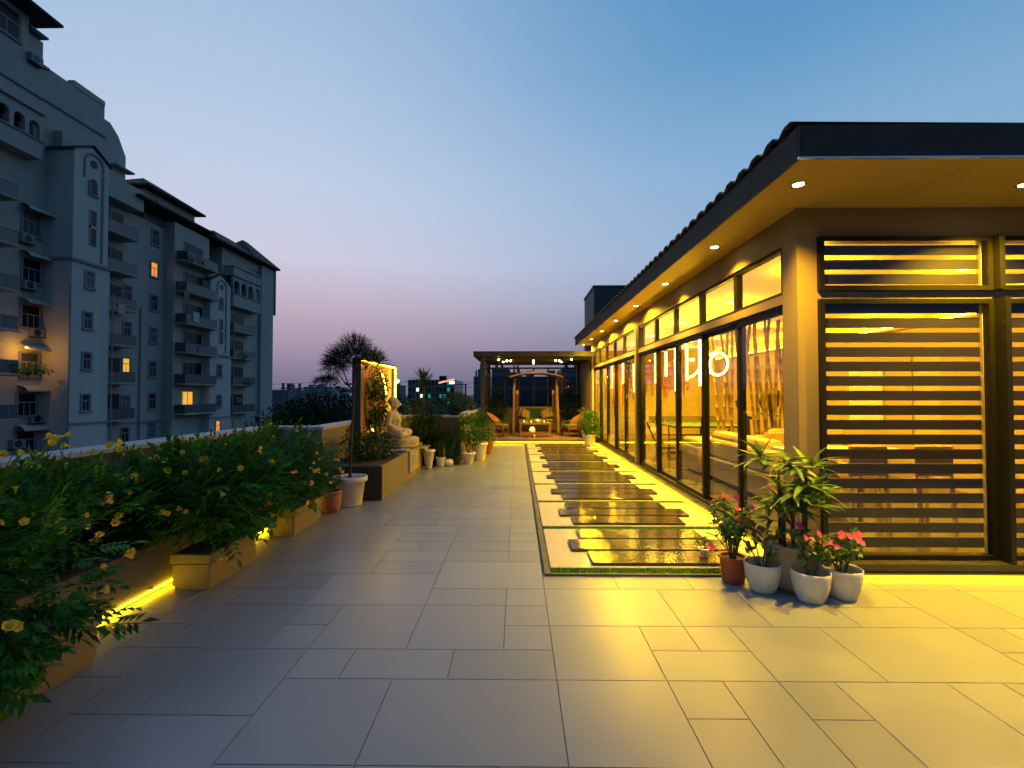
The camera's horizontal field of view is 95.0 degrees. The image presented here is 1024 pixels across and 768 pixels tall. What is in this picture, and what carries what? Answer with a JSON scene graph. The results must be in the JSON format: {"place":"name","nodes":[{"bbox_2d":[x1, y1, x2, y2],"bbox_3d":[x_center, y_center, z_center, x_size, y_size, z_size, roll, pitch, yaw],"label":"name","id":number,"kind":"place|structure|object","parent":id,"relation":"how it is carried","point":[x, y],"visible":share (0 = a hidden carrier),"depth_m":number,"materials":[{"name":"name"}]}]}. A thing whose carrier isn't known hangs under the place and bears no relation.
{"place":"outdoors","nodes":[
{"label":"outdoors","id":0,"kind":"place"},
{"bbox_2d":[0,0,280,455],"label":"apartment building","id":1,"kind":"structure","parent":0,"point":[93,221],"depth_m":36.81,"materials":[{"name":"grey"}]},
{"bbox_2d":[0,0,22,44],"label":"window","id":2,"kind":"structure","parent":1,"relation":"in","point":[10,19],"depth_m":31.85,"materials":[{"name":"grey"}]},
{"bbox_2d":[13,429,36,455],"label":"window","id":3,"kind":"structure","parent":1,"relation":"in","point":[30,436],"depth_m":32.95,"materials":[{"name":"grey"}]},
{"bbox_2d":[15,392,38,417],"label":"window","id":4,"kind":"structure","parent":1,"relation":"in","point":[27,402],"depth_m":32.88,"materials":[{"name":"grey"}]},
{"bbox_2d":[17,351,41,377],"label":"window","id":5,"kind":"structure","parent":1,"relation":"in","point":[28,358],"depth_m":33.04,"materials":[{"name":"grey"}]},
{"bbox_2d":[18,302,41,329],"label":"window","id":6,"kind":"structure","parent":1,"relation":"in","point":[30,316],"depth_m":33.09,"materials":[{"name":"grey"}]},
{"bbox_2d":[20,208,43,240],"bbox_3d":[-33.973,-11.300,33.234,0.150,1.800,1.550,0,-1,1],"label":"window","id":7,"kind":"structure","parent":1,"relation":"in","point":[31,223],"depth_m":33.23,"materials":[{"name":"grey"}]},
{"bbox_2d":[20,256,43,286],"bbox_3d":[-33.972,-7.976,33.233,0.150,1.800,1.550,0,-1,1],"label":"window","id":8,"kind":"structure","parent":1,"relation":"in","point":[31,269],"depth_m":33.23,"materials":[{"name":"grey"}]},
{"bbox_2d":[10,362,54,377],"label":"balcony plant","id":9,"kind":"object","parent":1,"relation":"on","point":[35,371],"visible":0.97,"depth_m":31.92,"materials":[{"name":"green plant"}]},
{"bbox_2d":[79,393,91,412],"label":"window","id":10,"kind":"structure","parent":1,"relation":"in","point":[85,398],"depth_m":35.07,"materials":[{"name":"grey"}]},
{"bbox_2d":[80,351,92,370],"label":"window","id":11,"kind":"structure","parent":1,"relation":"in","point":[86,357],"depth_m":35.16,"materials":[{"name":"grey"}]},
{"bbox_2d":[82,310,94,330],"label":"window","id":12,"kind":"structure","parent":1,"relation":"in","point":[87,316],"depth_m":35.25,"materials":[{"name":"grey"}]},
{"bbox_2d":[84,269,96,290],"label":"window","id":13,"kind":"structure","parent":1,"relation":"in","point":[89,276],"depth_m":35.42,"materials":[{"name":"grey"}]},
{"bbox_2d":[89,209,96,246],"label":"slit window","id":14,"kind":"structure","parent":1,"relation":"in","point":[92,214],"depth_m":35.75,"materials":[{"name":"black"}]},
{"bbox_2d":[182,361,200,374],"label":"balcony door","id":15,"kind":"structure","parent":1,"relation":"in","point":[187,367],"depth_m":48.08,"materials":[{"name":"black"}]},
{"bbox_2d":[183,331,201,351],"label":"balcony door","id":16,"kind":"structure","parent":1,"relation":"in","point":[188,337],"depth_m":48.08,"materials":[{"name":"black"}]},
{"bbox_2d":[272,383,314,418],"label":"house","id":17,"kind":"structure","parent":0,"point":[290,394],"depth_m":150.86,"materials":[{"name":"grey"}]},
{"bbox_2d":[349,395,491,406],"bbox_3d":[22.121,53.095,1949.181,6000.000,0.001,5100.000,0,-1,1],"label":"ground","id":18,"kind":"structure","parent":0,"point":[471,396],"depth_m":1521.32,"materials":[{"name":"soil"}]},
{"bbox_2d":[263,391,351,425],"bbox_3d":[-10.781,5.756,26.018,6.519,10.754,4.525,0,-1,1],"label":"tree","id":19,"kind":"object","parent":18,"relation":"on","point":[299,407],"visible":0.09,"depth_m":25.58,"materials":[{"name":"green plant"}]},
{"bbox_2d":[274,407,344,425],"bbox_3d":[-9.540,6.051,21.998,6.592,9.988,4.742,0,-1,1],"label":"tree","id":20,"kind":"object","parent":18,"relation":"on","point":[299,417],"visible":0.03,"depth_m":21.84,"materials":[{"name":"green plant"}]},
{"bbox_2d":[273,382,351,425],"bbox_3d":[-8.832,5.474,24.012,6.884,11.229,4.880,0,-1,1],"label":"tree","id":21,"kind":"object","parent":18,"relation":"on","point":[329,400],"visible":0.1,"depth_m":23.50,"materials":[{"name":"green plant"}]},
{"bbox_2d":[308,372,340,396],"bbox_3d":[-8.774,5.201,22.003,1.694,11.681,1.022,0,-1,1],"label":"umbrella tree","id":22,"kind":"object","parent":18,"relation":"on","point":[327,379],"visible":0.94,"depth_m":22.05,"materials":[{"name":"green plant"}]},
{"bbox_2d":[303,384,347,406],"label":"office","id":23,"kind":"structure","parent":18,"relation":"on","point":[320,390],"depth_m":261.32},
{"bbox_2d":[307,402,351,425],"bbox_3d":[-7.094,5.884,19.985,6.041,10.234,4.339,0,-1,1],"label":"tree","id":24,"kind":"object","parent":18,"relation":"on","point":[334,410],"visible":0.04,"depth_m":19.46,"materials":[{"name":"green plant"}]},
{"bbox_2d":[474,370,480,406],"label":"residential block","id":25,"kind":"structure","parent":18,"relation":"on","point":[477,392],"depth_m":150.09,"materials":[{"name":"blue"}]},
{"bbox_2d":[492,365,509,405],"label":"residential block","id":26,"kind":"structure","parent":18,"relation":"on","point":[497,375],"depth_m":120.02,"materials":[{"name":"blue"}]},
{"bbox_2d":[510,365,521,405],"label":"residential block","id":27,"kind":"structure","parent":18,"relation":"on","point":[511,390],"depth_m":123.96,"materials":[{"name":"blue"}]},
{"bbox_2d":[522,370,555,405],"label":"residential block","id":28,"kind":"structure","parent":18,"relation":"on","point":[540,395],"depth_m":139.88,"materials":[{"name":"blue"}]},
{"bbox_2d":[557,365,576,405],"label":"residential block","id":29,"kind":"structure","parent":18,"relation":"on","point":[569,377],"depth_m":129.86,"materials":[{"name":"blue"}]},
{"bbox_2d":[408,376,462,406],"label":"office building","id":30,"kind":"structure","parent":0,"point":[443,390],"depth_m":180.32,"materials":[{"name":"black"}]},
{"bbox_2d":[0,444,1023,767],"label":"terrace floor","id":31,"kind":"structure","parent":0,"point":[434,616],"depth_m":2.69,"materials":[{"name":"grey tile"}]},
{"bbox_2d":[0,612,99,716],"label":"planter box","id":32,"kind":"object","parent":31,"relation":"on","point":[83,657],"visible":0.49,"depth_m":2.57,"materials":[{"name":"paint"}]},
{"bbox_2d":[0,455,160,723],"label":"flowering shrub","id":33,"kind":"object","parent":32,"relation":"in","point":[13,625],"visible":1,"depth_m":2.29,"materials":[{"name":"green plant"}]},
{"bbox_2d":[0,427,268,554],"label":"parapet wall","id":34,"kind":"structure","parent":31,"relation":"on","point":[75,452],"depth_m":4.29,"materials":[{"name":"paint"}]},
{"bbox_2d":[0,489,301,620],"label":"raised bed","id":35,"kind":"object","parent":31,"relation":"on","point":[153,566],"depth_m":3.48,"materials":[{"name":"paint"}]},
{"bbox_2d":[0,431,207,593],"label":"flowering shrub","id":36,"kind":"object","parent":35,"relation":"in","point":[42,468],"visible":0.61,"depth_m":3.34,"materials":[{"name":"green plant"}]},
{"bbox_2d":[98,426,306,569],"bbox_3d":[-2.737,0.957,4.381,1.598,1.162,2.031,0,-1,1],"label":"flowering shrub","id":37,"kind":"object","parent":35,"relation":"in","point":[244,499],"visible":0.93,"depth_m":3.92,"materials":[{"name":"green plant"}]},
{"bbox_2d":[193,415,350,518],"bbox_3d":[-2.755,0.980,5.454,1.592,1.283,1.941,0,-1,1],"label":"flowering shrub","id":38,"kind":"object","parent":35,"relation":"in","point":[314,469],"visible":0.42,"depth_m":5.37,"materials":[{"name":"green plant"}]},
{"bbox_2d":[170,530,257,589],"bbox_3d":[-2.554,1.505,4.067,0.324,0.288,0.684,0,-1,1],"label":"planter box","id":39,"kind":"object","parent":31,"relation":"on","point":[197,565],"visible":0.82,"depth_m":3.77,"materials":[{"name":"paint"}]},
{"bbox_2d":[267,496,321,535],"bbox_3d":[-2.537,1.536,5.507,0.324,0.288,0.724,0,-1,1],"label":"planter box","id":40,"kind":"object","parent":31,"relation":"on","point":[296,523],"visible":0.67,"depth_m":5.25,"materials":[{"name":"paint"}]},
{"bbox_2d":[252,420,350,495],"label":"parapet wall","id":41,"kind":"structure","parent":31,"relation":"on","point":[332,432],"depth_m":7.30,"materials":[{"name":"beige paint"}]},
{"bbox_2d":[319,472,343,513],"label":"potted shrub","id":42,"kind":"object","parent":31,"relation":"on","point":[332,506],"visible":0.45,"depth_m":6.12,"materials":[{"name":"ceramic"}]},
{"bbox_2d":[316,329,390,507],"bbox_3d":[-2.255,0.445,6.709,1.096,2.523,0.790,0,-1,1],"label":"potted tree","id":43,"kind":"object","parent":31,"relation":"on","point":[351,487],"visible":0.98,"depth_m":6.62,"materials":[{"name":"green plant"}]},
{"bbox_2d":[320,445,421,500],"bbox_3d":[-2.350,1.490,8.397,0.910,0.506,3.000,0,-1,1],"label":"stone planter","id":44,"kind":"object","parent":31,"relation":"on","point":[388,476],"visible":0.5,"depth_m":7.14,"materials":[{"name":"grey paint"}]},
{"bbox_2d":[337,427,401,461],"bbox_3d":[-2.241,0.982,7.640,0.818,0.580,1.238,-1,-2,34],"label":"round shrub","id":45,"kind":"object","parent":44,"relation":"on","point":[368,455],"visible":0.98,"depth_m":7.48,"materials":[{"name":"green plant"}]},
{"bbox_2d":[352,358,396,452],"bbox_3d":[-2.708,0.416,9.425,0.150,1.700,2.460,0,-1,1],"label":"lit frame panel","id":46,"kind":"object","parent":44,"relation":"on","point":[361,411],"visible":0.52,"depth_m":8.81,"materials":[{"name":"black"}]},
{"bbox_2d":[362,368,390,447],"bbox_3d":[-2.627,0.486,9.144,0.374,1.630,1.348,0,-1,1],"label":"climbing plant","id":47,"kind":"object","parent":44,"relation":"in","point":[377,414],"visible":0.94,"depth_m":9.06,"materials":[{"name":"green plant"}]},
{"bbox_2d":[366,442,429,472],"bbox_3d":[-2.200,1.430,9.257,0.890,0.425,1.520,0,-1,1],"label":"marble pedestal","id":48,"kind":"object","parent":44,"relation":"on","point":[413,458],"visible":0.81,"depth_m":8.84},
{"bbox_2d":[377,436,419,447],"bbox_3d":[-2.216,1.123,9.153,0.810,0.182,0.810,0,-1,1],"label":"stone drum","id":49,"kind":"object","parent":48,"relation":"on","point":[409,441],"visible":0.54,"depth_m":8.86,"materials":[{"name":"brown"}]},
{"bbox_2d":[382,396,411,438],"bbox_3d":[-2.267,0.634,9.165,0.537,0.805,0.821,0,-1,1],"label":"seated statue","id":50,"kind":"object","parent":49,"relation":"on","point":[394,428],"visible":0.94,"depth_m":9.01,"materials":[{"name":"white stone"}]},
{"bbox_2d":[402,366,446,445],"bbox_3d":[-1.977,0.672,10.582,1.088,2.240,0.888,0,-1,1],"label":"spiky palm","id":51,"kind":"object","parent":31,"relation":"on","point":[422,381],"visible":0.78,"depth_m":10.52,"materials":[{"name":"plant"}]},
{"bbox_2d":[407,412,455,465],"bbox_3d":[-1.815,1.200,10.323,1.172,1.184,0.819,0,-1,1],"label":"leafy plant","id":52,"kind":"object","parent":31,"relation":"on","point":[420,428],"visible":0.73,"depth_m":10.25,"materials":[{"name":"green plant"}]},
{"bbox_2d":[401,408,480,461],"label":"parapet wall","id":53,"kind":"structure","parent":31,"relation":"on","point":[447,421],"depth_m":10.80,"materials":[{"name":"paint"}]},
{"bbox_2d":[438,391,473,414],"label":"clipped bush","id":54,"kind":"object","parent":53,"relation":"on","point":[461,406],"visible":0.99,"depth_m":10.80,"materials":[{"name":"green plant"}]},
{"bbox_2d":[426,424,463,464],"bbox_3d":[-1.517,1.310,10.551,0.915,0.961,0.357,0,-1,1],"label":"reed clump","id":55,"kind":"object","parent":31,"relation":"on","point":[456,459],"visible":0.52,"depth_m":10.51,"materials":[{"name":"green"}]},
{"bbox_2d":[454,412,483,463],"bbox_3d":[-0.970,1.216,10.584,0.704,1.150,0.685,0,-1,1],"label":"potted shrub","id":56,"kind":"object","parent":31,"relation":"on","point":[468,456],"visible":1,"depth_m":10.50,"materials":[{"name":"green plant"}]},
{"bbox_2d":[471,411,492,460],"bbox_3d":[-0.731,1.222,11.149,0.604,1.164,0.633,0,-1,1],"label":"potted shrub","id":57,"kind":"object","parent":31,"relation":"on","point":[480,454],"visible":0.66,"depth_m":11.04,"materials":[{"name":"green plant"}]},
{"bbox_2d":[478,430,595,443],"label":"deck","id":58,"kind":"structure","parent":31,"relation":"on","point":[554,437],"depth_m":15.00,"materials":[{"name":"black"}]},
{"bbox_2d":[486,412,508,436],"bbox_3d":[-0.532,1.354,15.980,0.747,0.826,0.844,0,-1,13],"label":"rattan armchair","id":59,"kind":"object","parent":58,"relation":"on","point":[495,421],"visible":0.77,"depth_m":15.73,"materials":[{"name":"wicker"}]},
{"bbox_2d":[488,388,507,430],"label":"potted plant","id":60,"kind":"object","parent":58,"relation":"on","point":[499,401],"visible":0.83,"depth_m":17.52,"materials":[{"name":"green plant"}]},
{"bbox_2d":[473,351,594,432],"bbox_3d":[0.726,0.462,16.837,3.870,2.930,3.900,0,-1,1],"label":"pergola","id":61,"kind":"object","parent":58,"relation":"on","point":[487,359],"visible":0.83,"depth_m":17.16,"materials":[{"name":"brown wood"}]},
{"bbox_2d":[520,422,550,436],"bbox_3d":[0.780,1.533,15.812,1.040,0.450,0.560,0,-1,1],"label":"coffee table","id":62,"kind":"object","parent":58,"relation":"on","point":[537,433],"visible":0.99,"depth_m":15.54,"materials":[{"name":"brown wood"}]},
{"bbox_2d":[509,372,562,433],"bbox_3d":[0.854,0.684,17.081,1.880,2.216,1.040,0,-1,1],"label":"garden swing","id":63,"kind":"object","parent":58,"relation":"on","point":[535,414],"visible":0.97,"depth_m":16.95,"materials":[{"name":"brown wood"}]},
{"bbox_2d":[559,389,581,430],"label":"potted plant","id":64,"kind":"object","parent":58,"relation":"on","point":[568,415],"visible":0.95,"depth_m":17.98,"materials":[{"name":"green plant"}]},
{"bbox_2d":[561,412,584,436],"bbox_3d":[2.124,1.351,15.850,0.747,0.826,0.844,0,-1,-11],"label":"rattan armchair","id":65,"kind":"object","parent":58,"relation":"on","point":[572,425],"visible":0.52,"depth_m":15.72,"materials":[{"name":"wicker"}]},
{"bbox_2d":[580,360,591,433],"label":"side wall","id":66,"kind":"structure","parent":31,"relation":"on","point":[586,385],"depth_m":16.76,"materials":[{"name":"beige paint"}]},
{"bbox_2d":[525,443,762,576],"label":"garden path","id":67,"kind":"structure","parent":31,"relation":"on","point":[600,512],"depth_m":5.58,"materials":[{"name":"stone"}]},
{"bbox_2d":[577,409,600,444],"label":"potted shrub","id":68,"kind":"object","parent":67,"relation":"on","point":[589,438],"visible":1,"depth_m":14.19,"materials":[{"name":"green plant"}]},
{"bbox_2d":[706,489,756,584],"bbox_3d":[1.841,1.280,3.923,0.375,0.733,0.407,-1,-2,36],"label":"potted periwinkle","id":69,"kind":"object","parent":31,"relation":"on","point":[732,567],"visible":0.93,"depth_m":3.87,"materials":[{"name":"plant"}]},
{"bbox_2d":[734,527,787,594],"bbox_3d":[2.001,1.385,3.759,0.290,0.514,0.330,1,-2,-41],"label":"potted periwinkle","id":70,"kind":"object","parent":31,"relation":"on","point":[762,577],"visible":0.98,"depth_m":3.69,"materials":[{"name":"ceramic"}]},
{"bbox_2d":[732,435,848,594],"bbox_3d":[2.268,1.023,3.776,0.765,1.238,0.786,-1,-2,45],"label":"potted palm","id":71,"kind":"object","parent":31,"relation":"on","point":[801,498],"visible":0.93,"depth_m":3.71,"materials":[{"name":"plant"}]},
{"bbox_2d":[574,121,1023,578],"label":"garden room","id":72,"kind":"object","parent":31,"relation":"on","point":[893,226],"visible":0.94,"depth_m":4.14,"materials":[{"name":"paint"}]},
{"bbox_2d":[601,366,609,442],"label":"sliding door","id":73,"kind":"structure","parent":72,"relation":"in","point":[602,368],"depth_m":14.08,"materials":[{"name":"metal"}]},
{"bbox_2d":[607,363,616,448],"bbox_3d":[2.666,0.573,12.621,0.055,2.213,1.120,0,-1,1],"label":"sliding door","id":74,"kind":"structure","parent":72,"relation":"in","point":[614,364],"depth_m":12.12,"materials":[{"name":"metal"}]},
{"bbox_2d":[609,351,629,405],"bbox_3d":[3.509,-0.180,15.349,0.670,1.811,0.040,0,-1,1],"label":"curtain","id":75,"kind":"object","parent":72,"relation":"hanging from","point":[613,388],"visible":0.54,"depth_m":15.33,"materials":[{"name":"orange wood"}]},
{"bbox_2d":[616,361,628,452],"bbox_3d":[2.699,0.549,11.536,0.055,2.213,1.130,0,-1,1],"label":"sliding door","id":76,"kind":"structure","parent":72,"relation":"in","point":[621,362],"depth_m":11.41,"materials":[{"name":"metal"}]},
{"bbox_2d":[624,357,634,459],"bbox_3d":[2.641,0.526,10.462,0.055,2.213,1.100,0,-1,1],"label":"sliding door","id":77,"kind":"structure","parent":72,"relation":"in","point":[632,358],"depth_m":10.96,"materials":[{"name":"metal"}]},
{"bbox_2d":[641,349,659,472],"bbox_3d":[2.625,0.494,8.985,0.055,2.213,1.085,0,-1,1],"label":"sliding door","id":78,"kind":"structure","parent":72,"relation":"in","point":[656,351],"depth_m":8.48,"materials":[{"name":"metal"}]},
{"bbox_2d":[628,351,688,399],"bbox_3d":[4.781,-0.284,15.337,1.954,1.603,0.040,0,-1,1],"label":"slat wall hanging","id":79,"kind":"object","parent":72,"relation":"hanging from","point":[649,367],"visible":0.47,"depth_m":15.32,"materials":[{"name":"orange wood"}]},
{"bbox_2d":[655,307,673,342],"bbox_3d":[2.615,-0.981,7.974,0.070,0.456,1.032,0,-1,1],"label":"transom window","id":80,"kind":"structure","parent":72,"relation":"in","point":[657,318],"depth_m":8.26,"materials":[{"name":"metal"}]},
{"bbox_2d":[659,344,681,480],"bbox_3d":[2.658,0.471,7.942,0.055,2.213,1.080,0,-1,1],"label":"sliding door","id":81,"kind":"structure","parent":72,"relation":"in","point":[672,346],"depth_m":7.93,"materials":[{"name":"metal"}]},
{"bbox_2d":[595,443,762,550],"bbox_3d":[2.520,1.730,9.412,0.022,0.020,10.250,0,-1,1],"label":"led strip","id":82,"kind":"object","parent":72,"relation":"attached to","point":[702,511],"visible":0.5,"depth_m":7.22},
{"bbox_2d":[674,293,699,334],"bbox_3d":[2.603,-1.004,6.924,0.070,0.456,1.052,0,-1,1],"label":"transom window","id":83,"kind":"structure","parent":72,"relation":"in","point":[676,309],"depth_m":7.21,"materials":[{"name":"metal"}]},
{"bbox_2d":[675,335,706,498],"bbox_3d":[2.601,0.448,6.893,0.055,2.213,1.100,0,-1,1],"label":"sliding door","id":84,"kind":"structure","parent":72,"relation":"in","point":[703,494],"depth_m":6.40,"materials":[{"name":"metal"}]},
{"bbox_2d":[646,416,736,455],"bbox_3d":[4.230,1.234,11.428,1.800,0.904,2.740,0,-1,1],"label":"table tennis","id":85,"kind":"object","parent":72,"relation":"on","point":[688,421],"visible":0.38,"depth_m":11.43,"materials":[{"name":"teal"}]},
{"bbox_2d":[682,436,712,472],"bbox_3d":[3.720,1.305,8.782,0.800,0.590,0.800,0,-1,1],"label":"ottoman","id":86,"kind":"object","parent":72,"relation":"on","point":[691,452],"visible":0.45,"depth_m":8.68,"materials":[{"name":"fabric"}]},
{"bbox_2d":[689,351,728,377],"bbox_3d":[3.593,-0.671,8.578,0.728,1.132,0.058,0,-1,1],"label":"neon light","id":87,"kind":"object","parent":72,"relation":"hanging from","point":[714,353],"visible":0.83,"depth_m":8.55,"materials":[{"name":"white plastic"}]},
{"bbox_2d":[700,274,734,325],"bbox_3d":[2.592,-1.027,5.880,0.070,0.456,1.022,0,-1,1],"label":"transom window","id":88,"kind":"structure","parent":72,"relation":"in","point":[703,321],"depth_m":6.11,"materials":[{"name":"metal"}]},
{"bbox_2d":[705,325,747,513],"bbox_3d":[2.634,0.425,5.848,0.055,2.213,1.070,0,-1,1],"label":"sliding door","id":89,"kind":"structure","parent":72,"relation":"in","point":[732,328],"depth_m":5.82,"materials":[{"name":"metal"}]},
{"bbox_2d":[710,319,783,434],"bbox_3d":[4.689,0.202,8.970,1.833,2.869,0.251,0,-1,1],"label":"curtain","id":90,"kind":"object","parent":72,"relation":"on","point":[768,375],"visible":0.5,"depth_m":8.95,"materials":[{"name":"fabric"}]},
{"bbox_2d":[735,247,782,312],"bbox_3d":[2.580,-1.049,4.880,0.070,0.456,0.962,0,-1,1],"label":"transom window","id":91,"kind":"structure","parent":72,"relation":"in","point":[739,275],"depth_m":5.10,"materials":[{"name":"metal"}]},
{"bbox_2d":[736,309,784,532],"bbox_3d":[2.578,0.404,4.858,0.055,2.213,0.990,0,-1,1],"label":"sliding door","id":92,"kind":"structure","parent":72,"relation":"in","point":[777,313],"depth_m":5.30,"materials":[{"name":"metal"}]},
{"bbox_2d":[710,431,839,503],"bbox_3d":[3.781,1.184,7.133,0.920,0.820,2.200,0,-1,1],"label":"sofa","id":93,"kind":"object","parent":72,"relation":"on","point":[723,452],"visible":0.39,"depth_m":6.92,"materials":[{"name":"fabric"}]},
{"bbox_2d":[753,429,882,477],"bbox_3d":[5.243,1.205,8.117,1.750,0.820,0.920,0,-1,1],"label":"sofa","id":94,"kind":"object","parent":72,"relation":"on","point":[828,431],"visible":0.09,"depth_m":8.24,"materials":[{"name":"fabric"}]},
{"bbox_2d":[771,446,928,507],"bbox_3d":[4.218,1.198,5.928,1.500,0.740,0.840,0,-1,1],"label":"dining table","id":95,"kind":"object","parent":72,"relation":"on","point":[877,490],"visible":0.03,"depth_m":6.14,"materials":[{"name":"white paint"}]},
{"bbox_2d":[849,371,884,419],"bbox_3d":[6.652,0.203,8.823,0.033,1.100,0.840,0,-1,1],"label":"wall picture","id":96,"kind":"object","parent":72,"relation":"attached to","point":[866,388],"depth_m":8.78,"materials":[{"name":"yellow paint"}]},
{"bbox_2d":[848,446,891,521],"bbox_3d":[3.860,1.114,5.269,0.430,0.881,0.480,0,-1,1],"label":"dining chair","id":97,"kind":"object","parent":72,"relation":"on","point":[868,461],"visible":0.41,"depth_m":5.07,"materials":[{"name":"wood"}]},
{"bbox_2d":[817,236,993,290],"bbox_3d":[3.446,-1.056,4.148,1.502,0.475,0.095,0,-1,1],"label":"louvre window","id":98,"kind":"structure","parent":72,"relation":"in","point":[983,278],"depth_m":4.16,"materials":[{"name":"metal"}]},
{"bbox_2d":[817,298,999,560],"bbox_3d":[3.446,0.388,4.116,1.502,2.265,0.095,0,-1,1],"label":"louvre window","id":99,"kind":"structure","parent":72,"relation":"in","point":[989,542],"depth_m":4.13,"materials":[{"name":"metal"}]},
{"bbox_2d":[884,446,957,521],"bbox_3d":[4.560,1.114,5.261,0.430,0.881,0.480,0,-1,1],"label":"dining chair","id":100,"kind":"object","parent":72,"relation":"on","point":[931,461],"visible":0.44,"depth_m":5.07,"materials":[{"name":"wood"}]},
{"bbox_2d":[864,576,1023,578],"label":"led strip","id":101,"kind":"object","parent":72,"relation":"attached to","point":[1006,577],"depth_m":3.95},
{"bbox_2d":[940,357,980,492],"bbox_3d":[6.654,0.573,6.814,0.043,2.028,0.900,0,-1,1],"label":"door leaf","id":102,"kind":"structure","parent":72,"relation":"in","point":[942,359],"depth_m":6.91,"materials":[{"name":"wood"}]},
{"bbox_2d":[995,236,1023,290],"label":"louvre window","id":103,"kind":"structure","parent":72,"relation":"in","point":[1009,249],"depth_m":4.15,"materials":[{"name":"wood"}]},
{"bbox_2d":[1011,298,1023,560],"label":"louvre window","id":104,"kind":"structure","parent":72,"relation":"in","point":[1017,304],"depth_m":4.12,"materials":[{"name":"wood"}]},
{"bbox_2d":[785,521,833,604],"bbox_3d":[2.260,1.346,3.580,0.326,0.586,0.311,-1,-2,39],"label":"potted periwinkle","id":105,"kind":"object","parent":31,"relation":"on","point":[812,589],"visible":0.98,"depth_m":3.51,"materials":[{"name":"ceramic"}]},
{"bbox_2d":[813,527,864,601],"bbox_3d":[2.537,1.382,3.645,0.335,0.515,0.333,-1,-1,30],"label":"potted periwinkle","id":106,"kind":"object","parent":31,"relation":"on","point":[847,582],"visible":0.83,"depth_m":3.56,"materials":[{"name":"ceramic"}]},
{"bbox_2d":[33,0,1023,394],"label":"sky","id":107,"kind":"structure","parent":0,"point":[436,182],"materials":[{"name":"blue"}]},
{"bbox_2d":[584,285,626,350],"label":"stair block","id":108,"kind":"structure","parent":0,"point":[598,298],"depth_m":16.04,"materials":[{"name":"paint"}]},
{"bbox_2d":[735,388,779,434],"bbox_3d":[5.752,0.885,10.819,1.102,1.568,0.596,0,-1,1],"label":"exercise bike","id":109,"kind":"object","parent":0,"point":[770,410],"visible":0.29,"depth_m":10.78,"materials":[{"name":"plastic"}]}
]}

